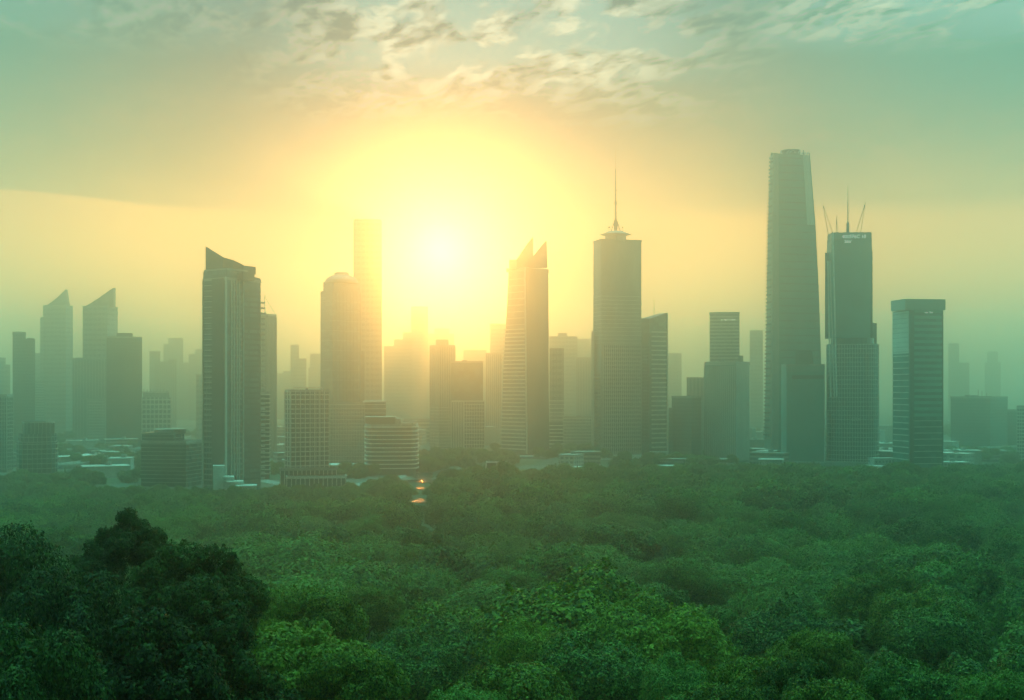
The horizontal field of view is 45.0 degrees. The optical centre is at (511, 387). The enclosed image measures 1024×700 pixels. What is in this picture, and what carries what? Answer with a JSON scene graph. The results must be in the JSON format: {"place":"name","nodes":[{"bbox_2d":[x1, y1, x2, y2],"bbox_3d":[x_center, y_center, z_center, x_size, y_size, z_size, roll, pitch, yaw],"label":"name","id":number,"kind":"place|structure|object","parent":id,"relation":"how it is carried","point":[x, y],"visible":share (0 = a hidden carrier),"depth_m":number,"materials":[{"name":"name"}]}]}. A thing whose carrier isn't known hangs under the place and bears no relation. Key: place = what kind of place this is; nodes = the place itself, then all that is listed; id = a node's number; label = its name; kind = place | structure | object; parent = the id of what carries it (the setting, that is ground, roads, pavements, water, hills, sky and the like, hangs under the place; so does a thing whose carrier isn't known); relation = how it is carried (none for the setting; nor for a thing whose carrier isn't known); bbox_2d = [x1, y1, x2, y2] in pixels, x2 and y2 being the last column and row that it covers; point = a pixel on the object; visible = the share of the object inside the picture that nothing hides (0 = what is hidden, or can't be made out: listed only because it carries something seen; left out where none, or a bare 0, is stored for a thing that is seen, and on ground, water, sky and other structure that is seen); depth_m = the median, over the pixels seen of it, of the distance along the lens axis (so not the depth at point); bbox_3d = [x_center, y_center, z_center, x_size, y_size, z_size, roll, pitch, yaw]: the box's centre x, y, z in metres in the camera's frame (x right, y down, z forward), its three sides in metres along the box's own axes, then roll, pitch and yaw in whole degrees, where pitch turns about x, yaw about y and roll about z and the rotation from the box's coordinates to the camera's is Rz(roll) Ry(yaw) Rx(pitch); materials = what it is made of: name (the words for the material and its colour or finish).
{"place":"outdoors","nodes":[
{"label":"outdoors","id":0,"kind":"place"},
{"bbox_2d":[0,395,1023,668],"bbox_3d":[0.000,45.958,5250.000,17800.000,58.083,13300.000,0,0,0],"label":"ground","id":1,"kind":"structure","parent":0,"point":[886,409],"depth_m":1250.64,"materials":[{"name":"grey"}]},
{"bbox_2d":[0,394,12,471],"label":"apartment block","id":2,"kind":"structure","parent":1,"relation":"on","point":[6,432],"depth_m":1089.96,"materials":[{"name":"grey concrete"}]},
{"bbox_2d":[12,332,34,444],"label":"office tower","id":3,"kind":"structure","parent":1,"relation":"on","point":[23,378],"depth_m":1480.06,"materials":[{"name":"grey concrete"}]},
{"bbox_2d":[16,421,57,474],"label":"apartment block","id":4,"kind":"structure","parent":1,"relation":"on","point":[36,447],"depth_m":987.23,"materials":[{"name":"grey concrete"}]},
{"bbox_2d":[18,525,93,567],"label":"broadleaf tree","id":5,"kind":"object","parent":1,"relation":"on","point":[69,540],"visible":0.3,"depth_m":330.27,"materials":[{"name":"green plant"}]},
{"bbox_2d":[40,289,72,432],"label":"skyscraper","id":6,"kind":"structure","parent":1,"relation":"on","point":[56,338],"depth_m":2053.10,"materials":[{"name":"grey glass"}]},
{"bbox_2d":[0,615,123,699],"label":"broadleaf tree","id":7,"kind":"object","parent":1,"relation":"on","point":[43,687],"visible":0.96,"depth_m":56.71,"materials":[{"name":"green plant"}]},
{"bbox_2d":[0,520,123,647],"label":"broadleaf tree","id":8,"kind":"object","parent":1,"relation":"on","point":[9,557],"visible":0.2,"depth_m":78.99,"materials":[{"name":"green plant"}]},
{"bbox_2d":[0,562,148,699],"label":"broadleaf tree","id":9,"kind":"object","parent":1,"relation":"on","point":[66,604],"visible":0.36,"depth_m":68.23,"materials":[{"name":"green plant"}]},
{"bbox_2d":[72,358,106,439],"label":"office block","id":10,"kind":"structure","parent":1,"relation":"on","point":[89,377],"depth_m":1747.75,"materials":[{"name":"grey concrete"}]},
{"bbox_2d":[87,398,105,442],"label":"apartment block","id":11,"kind":"structure","parent":1,"relation":"on","point":[96,418],"depth_m":1639.92,"materials":[{"name":"grey concrete"}]},
{"bbox_2d":[69,536,128,594],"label":"broadleaf tree","id":12,"kind":"object","parent":1,"relation":"on","point":[88,561],"visible":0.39,"depth_m":98.76,"materials":[{"name":"green plant"}]},
{"bbox_2d":[82,287,117,357],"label":"skyscraper","id":13,"kind":"structure","parent":1,"relation":"on","point":[100,318],"depth_m":1804.43,"materials":[{"name":"grey glass"}]},
{"bbox_2d":[106,333,141,446],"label":"office tower","id":14,"kind":"structure","parent":1,"relation":"on","point":[124,376],"depth_m":1560.09,"materials":[{"name":"concrete"}]},
{"bbox_2d":[94,507,157,568],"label":"broadleaf tree","id":15,"kind":"object","parent":1,"relation":"on","point":[134,542],"visible":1,"depth_m":91.66,"materials":[{"name":"green plant"}]},
{"bbox_2d":[71,606,234,699],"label":"broadleaf tree","id":16,"kind":"object","parent":1,"relation":"on","point":[162,667],"visible":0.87,"depth_m":60.61,"materials":[{"name":"green plant"}]},
{"bbox_2d":[141,389,171,439],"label":"apartment block","id":17,"kind":"structure","parent":1,"relation":"on","point":[156,410],"depth_m":1430.14,"materials":[{"name":"grey concrete"}]},
{"bbox_2d":[155,359,176,426],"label":"distant tower","id":18,"kind":"structure","parent":1,"relation":"on","point":[165,376],"depth_m":2352.81,"materials":[{"name":"grey concrete"}]},
{"bbox_2d":[140,429,201,486],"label":"office block","id":19,"kind":"structure","parent":1,"relation":"on","point":[171,457],"depth_m":935.14,"materials":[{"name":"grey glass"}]},
{"bbox_2d":[120,538,229,617],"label":"broadleaf tree","id":20,"kind":"object","parent":1,"relation":"on","point":[160,577],"visible":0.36,"depth_m":85.77,"materials":[{"name":"green plant"}]},
{"bbox_2d":[150,576,257,687],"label":"broadleaf tree","id":21,"kind":"object","parent":1,"relation":"on","point":[228,632],"visible":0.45,"depth_m":76.36,"materials":[{"name":"green plant"}]},
{"bbox_2d":[177,543,270,624],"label":"broadleaf tree","id":22,"kind":"object","parent":1,"relation":"on","point":[239,585],"visible":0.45,"depth_m":88.38,"materials":[{"name":"green plant"}]},
{"bbox_2d":[202,247,264,491],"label":"skyscraper","id":23,"kind":"structure","parent":1,"relation":"on","point":[231,374],"depth_m":891.38,"materials":[{"name":"grey glass"}]},
{"bbox_2d":[219,649,305,699],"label":"broadleaf tree","id":24,"kind":"object","parent":1,"relation":"on","point":[248,676],"visible":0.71,"depth_m":74.41,"materials":[{"name":"green plant"}]},
{"bbox_2d":[261,299,276,457],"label":"office tower","id":25,"kind":"structure","parent":1,"relation":"on","point":[270,353],"depth_m":1305.40,"materials":[{"name":"grey glass"}]},
{"bbox_2d":[213,521,372,581],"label":"broadleaf tree","id":26,"kind":"object","parent":1,"relation":"on","point":[264,558],"visible":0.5,"depth_m":321.75,"materials":[{"name":"green plant"}]},
{"bbox_2d":[279,387,346,486],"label":"apartment block","id":27,"kind":"structure","parent":1,"relation":"on","point":[306,437],"depth_m":964.92,"materials":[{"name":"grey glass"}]},
{"bbox_2d":[249,558,380,643],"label":"broadleaf tree","id":28,"kind":"object","parent":1,"relation":"on","point":[307,580],"visible":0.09,"depth_m":224.75,"materials":[{"name":"green plant"}]},
{"bbox_2d":[264,583,370,651],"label":"broadleaf tree","id":29,"kind":"object","parent":1,"relation":"on","point":[312,605],"visible":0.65,"depth_m":113.36,"materials":[{"name":"green plant"}]},
{"bbox_2d":[249,618,388,699],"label":"broadleaf tree","id":30,"kind":"object","parent":1,"relation":"on","point":[274,651],"visible":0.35,"depth_m":86.61,"materials":[{"name":"green plant"}]},
{"bbox_2d":[257,542,423,611],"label":"broadleaf tree","id":31,"kind":"object","parent":1,"relation":"on","point":[361,576],"visible":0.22,"depth_m":254.74,"materials":[{"name":"green plant"}]},
{"bbox_2d":[320,272,363,402],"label":"skyscraper","id":32,"kind":"structure","parent":1,"relation":"on","point":[341,367],"depth_m":1471.26,"materials":[{"name":"grey glass"}]},
{"bbox_2d":[295,643,410,699],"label":"broadleaf tree","id":33,"kind":"object","parent":1,"relation":"on","point":[355,674],"visible":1,"depth_m":81.33,"materials":[{"name":"green plant"}]},
{"bbox_2d":[330,401,386,462],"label":"office block","id":34,"kind":"structure","parent":1,"relation":"on","point":[347,429],"depth_m":1200.15,"materials":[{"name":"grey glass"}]},
{"bbox_2d":[353,219,381,400],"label":"skyscraper","id":35,"kind":"structure","parent":1,"relation":"on","point":[367,254],"depth_m":1660.44,"materials":[{"name":"grey concrete"}]},
{"bbox_2d":[337,583,405,640],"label":"broadleaf tree","id":36,"kind":"object","parent":1,"relation":"on","point":[378,603],"visible":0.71,"depth_m":208.69,"materials":[{"name":"green plant"}]},
{"bbox_2d":[364,416,418,474],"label":"office block","id":37,"kind":"structure","parent":1,"relation":"on","point":[391,443],"depth_m":1060.58,"materials":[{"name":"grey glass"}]},
{"bbox_2d":[384,339,411,421],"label":"distant tower","id":38,"kind":"structure","parent":1,"relation":"on","point":[398,376],"depth_m":2503.22,"materials":[{"name":"grey concrete"}]},
{"bbox_2d":[403,306,427,418],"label":"distant tower","id":39,"kind":"structure","parent":1,"relation":"on","point":[418,334],"depth_m":2700.16,"materials":[{"name":"grey concrete"}]},
{"bbox_2d":[364,621,468,699],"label":"broadleaf tree","id":40,"kind":"object","parent":1,"relation":"on","point":[420,662],"visible":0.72,"depth_m":135.42,"materials":[{"name":"green plant"}]},
{"bbox_2d":[384,558,463,618],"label":"broadleaf tree","id":41,"kind":"object","parent":1,"relation":"on","point":[437,585],"visible":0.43,"depth_m":268.73,"materials":[{"name":"green plant"}]},
{"bbox_2d":[430,339,455,447],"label":"office tower","id":42,"kind":"structure","parent":1,"relation":"on","point":[442,354],"depth_m":1526.02,"materials":[{"name":"grey glass"}]},
{"bbox_2d":[381,597,506,645],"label":"broadleaf tree","id":43,"kind":"object","parent":1,"relation":"on","point":[416,623],"visible":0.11,"depth_m":191.50,"materials":[{"name":"green plant"}]},
{"bbox_2d":[413,610,499,684],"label":"broadleaf tree","id":44,"kind":"object","parent":1,"relation":"on","point":[460,642],"visible":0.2,"depth_m":170.93,"materials":[{"name":"green plant"}]},
{"bbox_2d":[398,539,516,592],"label":"broadleaf tree","id":45,"kind":"object","parent":1,"relation":"on","point":[469,570],"visible":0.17,"depth_m":304.56,"materials":[{"name":"green plant"}]},
{"bbox_2d":[451,360,484,448],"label":"office tower","id":46,"kind":"structure","parent":1,"relation":"on","point":[467,416],"depth_m":1397.38,"materials":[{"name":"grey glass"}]},
{"bbox_2d":[427,576,532,620],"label":"broadleaf tree","id":47,"kind":"object","parent":1,"relation":"on","point":[471,597],"visible":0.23,"depth_m":243.54,"materials":[{"name":"green plant"}]},
{"bbox_2d":[486,353,501,441],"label":"office tower","id":48,"kind":"structure","parent":1,"relation":"on","point":[493,384],"depth_m":1749.85,"materials":[{"name":"grey glass"}]},
{"bbox_2d":[435,656,578,699],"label":"broadleaf tree","id":49,"kind":"object","parent":1,"relation":"on","point":[525,681],"visible":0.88,"depth_m":96.38,"materials":[{"name":"green plant"}]},
{"bbox_2d":[499,237,549,458],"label":"skyscraper","id":50,"kind":"structure","parent":1,"relation":"on","point":[525,409],"depth_m":1329.90,"materials":[{"name":"grey glass"}]},
{"bbox_2d":[487,613,568,683],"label":"broadleaf tree","id":51,"kind":"object","parent":1,"relation":"on","point":[525,644],"visible":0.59,"depth_m":131.71,"materials":[{"name":"green plant"}]},
{"bbox_2d":[462,557,648,697],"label":"broadleaf tree","id":52,"kind":"object","parent":1,"relation":"on","point":[563,605],"visible":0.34,"depth_m":145.73,"materials":[{"name":"green plant"}]},
{"bbox_2d":[549,348,563,448],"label":"office tower","id":53,"kind":"structure","parent":1,"relation":"on","point":[556,408],"depth_m":1499.83,"materials":[{"name":"grey concrete"}]},
{"bbox_2d":[507,537,606,597],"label":"broadleaf tree","id":54,"kind":"object","parent":1,"relation":"on","point":[552,564],"visible":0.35,"depth_m":289.15,"materials":[{"name":"green plant"}]},
{"bbox_2d":[549,333,577,421],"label":"distant tower","id":55,"kind":"structure","parent":1,"relation":"on","point":[568,344],"depth_m":2299.61,"materials":[{"name":"grey concrete"}]},
{"bbox_2d":[576,357,590,415],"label":"distant tower","id":56,"kind":"structure","parent":1,"relation":"on","point":[583,386],"depth_m":2000.15,"materials":[{"name":"grey concrete"}]},
{"bbox_2d":[591,169,641,459],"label":"skyscraper","id":57,"kind":"structure","parent":1,"relation":"on","point":[616,335],"depth_m":1306.53,"materials":[{"name":"grey glass"}]},
{"bbox_2d":[604,366,640,450],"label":"window","id":58,"kind":"structure","parent":57,"relation":"in","point":[614,366],"depth_m":1306.37,"materials":[{"name":"grey glass"}]},
{"bbox_2d":[571,518,676,571],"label":"broadleaf tree","id":59,"kind":"object","parent":1,"relation":"on","point":[636,545],"visible":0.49,"depth_m":376.52,"materials":[{"name":"green plant"}]},
{"bbox_2d":[566,587,684,665],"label":"broadleaf tree","id":60,"kind":"object","parent":1,"relation":"on","point":[627,610],"visible":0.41,"depth_m":134.83,"materials":[{"name":"green plant"}]},
{"bbox_2d":[641,313,667,456],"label":"office tower","id":61,"kind":"structure","parent":1,"relation":"on","point":[654,385],"depth_m":1316.01,"materials":[{"name":"grey glass"}]},
{"bbox_2d":[599,602,741,698],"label":"broadleaf tree","id":62,"kind":"object","parent":1,"relation":"on","point":[691,643],"visible":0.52,"depth_m":129.67,"materials":[{"name":"green plant"}]},
{"bbox_2d":[638,646,712,699],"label":"broadleaf tree","id":63,"kind":"object","parent":1,"relation":"on","point":[682,677],"visible":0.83,"depth_m":102.03,"materials":[{"name":"green plant"}]},
{"bbox_2d":[668,395,701,455],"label":"office block","id":64,"kind":"structure","parent":1,"relation":"on","point":[684,425],"depth_m":1236.29,"materials":[{"name":"grey concrete"}]},
{"bbox_2d":[647,551,735,606],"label":"broadleaf tree","id":65,"kind":"object","parent":1,"relation":"on","point":[702,580],"visible":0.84,"depth_m":294.84,"materials":[{"name":"green plant"}]},
{"bbox_2d":[709,312,742,361],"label":"office tower","id":66,"kind":"structure","parent":1,"relation":"on","point":[725,336],"depth_m":1399.82,"materials":[{"name":"grey concrete"}]},
{"bbox_2d":[682,561,769,610],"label":"broadleaf tree","id":67,"kind":"object","parent":1,"relation":"on","point":[732,570],"visible":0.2,"depth_m":309.19,"materials":[{"name":"green plant"}]},
{"bbox_2d":[704,360,749,462],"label":"office block","id":68,"kind":"structure","parent":1,"relation":"on","point":[726,409],"depth_m":1235.03,"materials":[{"name":"grey glass"}]},
{"bbox_2d":[684,683,770,699],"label":"broadleaf tree","id":69,"kind":"object","parent":1,"relation":"on","point":[725,692],"visible":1,"depth_m":77.59,"materials":[{"name":"green plant"}]},
{"bbox_2d":[695,654,794,699],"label":"broadleaf tree","id":70,"kind":"object","parent":1,"relation":"on","point":[743,675],"visible":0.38,"depth_m":85.49,"materials":[{"name":"green plant"}]},
{"bbox_2d":[750,330,762,427],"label":"distant tower","id":71,"kind":"structure","parent":1,"relation":"on","point":[756,378],"depth_m":2299.94,"materials":[{"name":"grey concrete"}]},
{"bbox_2d":[724,592,836,665],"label":"broadleaf tree","id":72,"kind":"object","parent":1,"relation":"on","point":[772,627],"visible":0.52,"depth_m":168.83,"materials":[{"name":"green plant"}]},
{"bbox_2d":[727,557,843,625],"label":"broadleaf tree","id":73,"kind":"object","parent":1,"relation":"on","point":[764,584],"visible":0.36,"depth_m":262.92,"materials":[{"name":"green plant"}]},
{"bbox_2d":[763,149,820,449],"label":"supertall skyscraper","id":74,"kind":"structure","parent":1,"relation":"on","point":[792,321],"depth_m":1304.87,"materials":[{"name":"grey glass"}]},
{"bbox_2d":[743,578,849,621],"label":"broadleaf tree","id":75,"kind":"object","parent":1,"relation":"on","point":[808,598],"visible":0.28,"depth_m":246.85,"materials":[{"name":"green plant"}]},
{"bbox_2d":[753,655,841,699],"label":"broadleaf tree","id":76,"kind":"object","parent":1,"relation":"on","point":[801,671],"visible":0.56,"depth_m":80.86,"materials":[{"name":"green plant"}]},
{"bbox_2d":[781,350,825,465],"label":"office tower","id":77,"kind":"structure","parent":1,"relation":"on","point":[802,409],"depth_m":1150.50,"materials":[{"name":"grey concrete"}]},
{"bbox_2d":[761,626,864,685],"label":"broadleaf tree","id":78,"kind":"object","parent":1,"relation":"on","point":[837,654],"visible":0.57,"depth_m":127.35,"materials":[{"name":"green plant"}]},
{"bbox_2d":[722,613,909,659],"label":"broadleaf tree","id":79,"kind":"object","parent":1,"relation":"on","point":[861,640],"visible":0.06,"depth_m":192.08,"materials":[{"name":"green plant"}]},
{"bbox_2d":[778,674,873,699],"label":"broadleaf tree","id":80,"kind":"object","parent":1,"relation":"on","point":[840,689],"visible":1,"depth_m":74.65,"materials":[{"name":"green plant"}]},
{"bbox_2d":[802,510,864,548],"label":"broadleaf tree","id":81,"kind":"object","parent":1,"relation":"on","point":[834,526],"visible":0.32,"depth_m":448.06,"materials":[{"name":"green plant"}]},
{"bbox_2d":[823,202,878,467],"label":"skyscraper","id":82,"kind":"structure","parent":1,"relation":"on","point":[852,393],"depth_m":1148.56,"materials":[{"name":"glass"}]},
{"bbox_2d":[822,564,926,646],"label":"broadleaf tree","id":83,"kind":"object","parent":1,"relation":"on","point":[878,583],"visible":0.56,"depth_m":205.72,"materials":[{"name":"green plant"}]},
{"bbox_2d":[827,511,928,551],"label":"broadleaf tree","id":84,"kind":"object","parent":1,"relation":"on","point":[897,534],"visible":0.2,"depth_m":413.34,"materials":[{"name":"green plant"}]},
{"bbox_2d":[858,668,913,699],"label":"broadleaf tree","id":85,"kind":"object","parent":1,"relation":"on","point":[876,683],"visible":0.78,"depth_m":84.62,"materials":[{"name":"green plant"}]},
{"bbox_2d":[839,542,962,580],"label":"broadleaf tree","id":86,"kind":"object","parent":1,"relation":"on","point":[891,560],"visible":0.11,"depth_m":301.07,"materials":[{"name":"green plant"}]},
{"bbox_2d":[860,648,953,699],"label":"broadleaf tree","id":87,"kind":"object","parent":1,"relation":"on","point":[906,674],"visible":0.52,"depth_m":91.50,"materials":[{"name":"green plant"}]},
{"bbox_2d":[863,583,965,649],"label":"broadleaf tree","id":88,"kind":"object","parent":1,"relation":"on","point":[906,600],"visible":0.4,"depth_m":183.68,"materials":[{"name":"green plant"}]},
{"bbox_2d":[891,299,945,468],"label":"skyscraper","id":89,"kind":"structure","parent":1,"relation":"on","point":[917,356],"depth_m":1033.14,"materials":[{"name":"grey glass"}]},
{"bbox_2d":[876,593,997,672],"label":"broadleaf tree","id":90,"kind":"object","parent":1,"relation":"on","point":[944,628],"visible":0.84,"depth_m":159.53,"materials":[{"name":"green plant"}]},
{"bbox_2d":[914,516,984,557],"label":"broadleaf tree","id":91,"kind":"object","parent":1,"relation":"on","point":[951,533],"visible":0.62,"depth_m":397.06,"materials":[{"name":"green plant"}]},
{"bbox_2d":[948,343,968,418],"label":"distant tower","id":92,"kind":"structure","parent":1,"relation":"on","point":[958,378],"depth_m":2901.68,"materials":[{"name":"grey concrete"}]},
{"bbox_2d":[901,549,1016,628],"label":"broadleaf tree","id":93,"kind":"object","parent":1,"relation":"on","point":[952,573],"visible":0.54,"depth_m":249.93,"materials":[{"name":"green plant"}]},
{"bbox_2d":[934,650,991,678],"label":"broadleaf tree","id":94,"kind":"object","parent":1,"relation":"on","point":[960,665],"visible":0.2,"depth_m":128.40,"materials":[{"name":"green plant"}]},
{"bbox_2d":[950,393,1007,446],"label":"office block","id":95,"kind":"structure","parent":1,"relation":"on","point":[979,421],"depth_m":1467.07,"materials":[{"name":"grey concrete"}]},
{"bbox_2d":[952,668,1023,699],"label":"broadleaf tree","id":96,"kind":"object","parent":1,"relation":"on","point":[997,687],"visible":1,"depth_m":84.36,"materials":[{"name":"green plant"}]},
{"bbox_2d":[986,568,1023,643],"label":"broadleaf tree","id":97,"kind":"object","parent":1,"relation":"on","point":[1014,603],"visible":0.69,"depth_m":229.47,"materials":[{"name":"green plant"}]},
{"bbox_2d":[0,0,1023,394],"label":"sky","id":98,"kind":"structure","parent":0,"point":[138,138],"materials":[{"name":"yellow"}]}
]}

